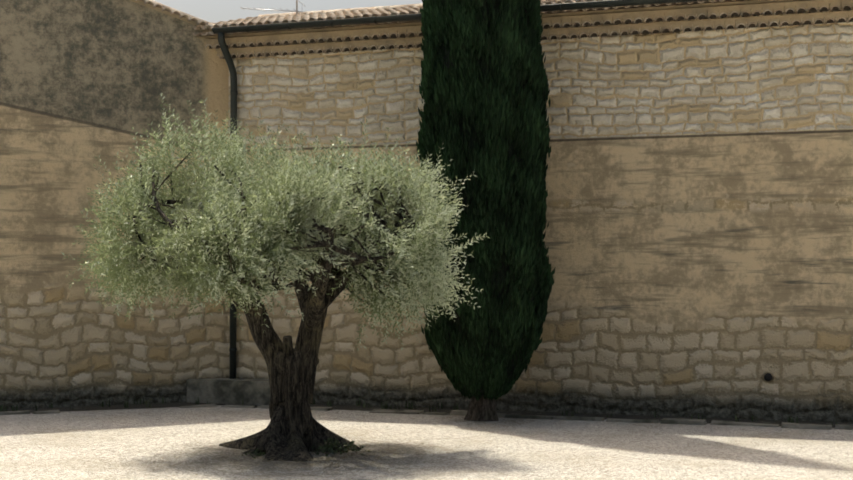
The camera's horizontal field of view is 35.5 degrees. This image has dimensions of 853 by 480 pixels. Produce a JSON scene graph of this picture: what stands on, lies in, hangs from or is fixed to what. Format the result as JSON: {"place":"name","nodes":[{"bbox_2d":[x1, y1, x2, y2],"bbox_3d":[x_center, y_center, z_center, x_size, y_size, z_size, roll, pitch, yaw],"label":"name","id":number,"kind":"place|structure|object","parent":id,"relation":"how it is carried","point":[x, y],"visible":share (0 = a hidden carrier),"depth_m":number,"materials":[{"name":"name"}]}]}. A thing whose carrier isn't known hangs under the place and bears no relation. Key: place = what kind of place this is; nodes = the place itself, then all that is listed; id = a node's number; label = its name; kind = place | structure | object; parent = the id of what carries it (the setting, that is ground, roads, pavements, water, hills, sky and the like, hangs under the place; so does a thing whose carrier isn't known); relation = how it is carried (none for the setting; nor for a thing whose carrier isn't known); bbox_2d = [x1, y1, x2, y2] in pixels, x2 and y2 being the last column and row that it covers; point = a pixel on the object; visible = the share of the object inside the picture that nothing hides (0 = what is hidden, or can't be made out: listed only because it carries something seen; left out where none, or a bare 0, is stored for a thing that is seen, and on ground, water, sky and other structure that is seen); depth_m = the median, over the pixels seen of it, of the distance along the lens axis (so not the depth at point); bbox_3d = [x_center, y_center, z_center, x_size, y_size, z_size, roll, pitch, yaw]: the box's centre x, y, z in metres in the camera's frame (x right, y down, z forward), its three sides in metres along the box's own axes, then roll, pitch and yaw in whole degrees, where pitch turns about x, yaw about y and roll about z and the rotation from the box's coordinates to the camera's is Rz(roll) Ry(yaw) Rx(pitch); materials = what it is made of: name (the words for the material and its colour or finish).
{"place":"outdoors","nodes":[
{"label":"outdoors","id":0,"kind":"place"},
{"bbox_2d":[153,0,421,22],"label":"sky","id":1,"kind":"structure","parent":0,"point":[213,11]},
{"bbox_2d":[242,438,369,458],"bbox_3d":[-1.143,2.043,13.071,1.346,0.184,0.628,1,-2,-28],"label":"ivy plant","id":2,"kind":"object","parent":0,"point":[332,444],"visible":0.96,"depth_m":13.15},
{"bbox_2d":[0,405,852,479],"bbox_3d":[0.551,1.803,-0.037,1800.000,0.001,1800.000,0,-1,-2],"label":"gravel ground","id":3,"kind":"structure","parent":0,"point":[60,446],"depth_m":13.48,"materials":[{"name":"beige gravel"}]},
{"bbox_2d":[0,403,216,414],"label":"kerb stones","id":4,"kind":"object","parent":3,"relation":"on","point":[58,411],"visible":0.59,"depth_m":16.88,"materials":[{"name":"grey stone"}]},
{"bbox_2d":[0,0,228,408],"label":"gable wall","id":5,"kind":"structure","parent":3,"relation":"on","point":[83,83],"depth_m":17.85,"materials":[{"name":"beige stone"}]},
{"bbox_2d":[130,0,212,31],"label":"gable verge mortar","id":6,"kind":"object","parent":5,"relation":"attached to","point":[166,12],"depth_m":18.30,"materials":[{"name":"beige concrete"}]},
{"bbox_2d":[135,0,214,24],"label":"roof tiles","id":7,"kind":"object","parent":6,"relation":"on","point":[171,10],"visible":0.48,"depth_m":18.37,"materials":[{"name":"tile"}]},
{"bbox_2d":[2,402,237,412],"bbox_3d":[-4.970,2.204,17.288,5.020,0.001,0.620,1,-1,-22],"label":"soil strip","id":8,"kind":"object","parent":3,"relation":"on","point":[115,407],"visible":0.67,"depth_m":17.59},
{"bbox_2d":[186,378,270,404],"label":"stone block","id":9,"kind":"structure","parent":3,"relation":"on","point":[233,391],"depth_m":18.07,"materials":[{"name":"grey stone"}]},
{"bbox_2d":[61,94,488,461],"bbox_3d":[-1.512,0.384,13.487,4.164,3.569,3.583,0,-1,-2],"label":"tree","id":10,"kind":"object","parent":3,"relation":"on","point":[228,234],"visible":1,"depth_m":12.97,"materials":[{"name":"green plant"}]},
{"bbox_2d":[95,411,555,479],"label":"fallen leaf litter","id":11,"kind":"object","parent":3,"relation":"on","point":[328,458],"visible":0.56,"depth_m":12.79,"materials":[{"name":"plant"}]},
{"bbox_2d":[0,397,837,425],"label":"wall weeds","id":12,"kind":"object","parent":3,"relation":"on","point":[328,404],"depth_m":17.38,"materials":[{"name":"green plant"}]},
{"bbox_2d":[416,0,554,421],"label":"cypress tree","id":13,"kind":"object","parent":3,"relation":"on","point":[484,92],"visible":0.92,"depth_m":15.66,"materials":[{"name":"green plant"}]},
{"bbox_2d":[220,404,852,427],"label":"soil strip","id":14,"kind":"object","parent":3,"relation":"on","point":[439,410],"visible":0.33,"depth_m":16.61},
{"bbox_2d":[221,404,852,429],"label":"kerb stones","id":15,"kind":"object","parent":3,"relation":"on","point":[702,422],"visible":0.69,"depth_m":15.94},
{"bbox_2d":[228,4,852,422],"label":"back wall","id":16,"kind":"structure","parent":3,"relation":"on","point":[698,232],"depth_m":16.61,"materials":[{"name":"stone"}]},
{"bbox_2d":[212,0,712,378],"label":"gutter and downpipe","id":17,"kind":"object","parent":16,"relation":"attached to","point":[221,31],"visible":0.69,"depth_m":17.80,"materials":[{"name":"grey metal"}]},
{"bbox_2d":[197,0,809,38],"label":"gutter","id":18,"kind":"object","parent":16,"relation":"on","point":[663,7],"depth_m":16.80,"materials":[{"name":"black metal"}]},
{"bbox_2d":[189,0,745,35],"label":"canal roof tiles","id":19,"kind":"object","parent":18,"relation":"on","point":[348,13],"visible":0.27,"depth_m":18.17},
{"bbox_2d":[241,0,305,14],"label":"tv aerial","id":20,"kind":"object","parent":19,"relation":"on","point":[296,11],"visible":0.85,"depth_m":19.82,"materials":[{"name":"grey metal"}]},
{"bbox_2d":[204,0,852,58],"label":"cornice","id":21,"kind":"structure","parent":16,"relation":"on","point":[601,18],"depth_m":16.72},
{"bbox_2d":[205,4,852,58],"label":"genoise tiles","id":22,"kind":"object","parent":21,"relation":"attached to","point":[380,46],"visible":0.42,"depth_m":16.88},
{"bbox_2d":[209,6,852,58],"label":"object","id":23,"kind":"object","parent":21,"relation":"attached to","point":[608,22],"visible":0.75,"depth_m":16.69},
{"bbox_2d":[763,373,773,381],"bbox_3d":[4.143,1.661,16.151,0.124,0.121,0.080,0,-1,19],"label":"wall hole","id":24,"kind":"object","parent":16,"relation":"attached to","point":[767,376],"depth_m":16.11,"materials":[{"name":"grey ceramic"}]}
]}

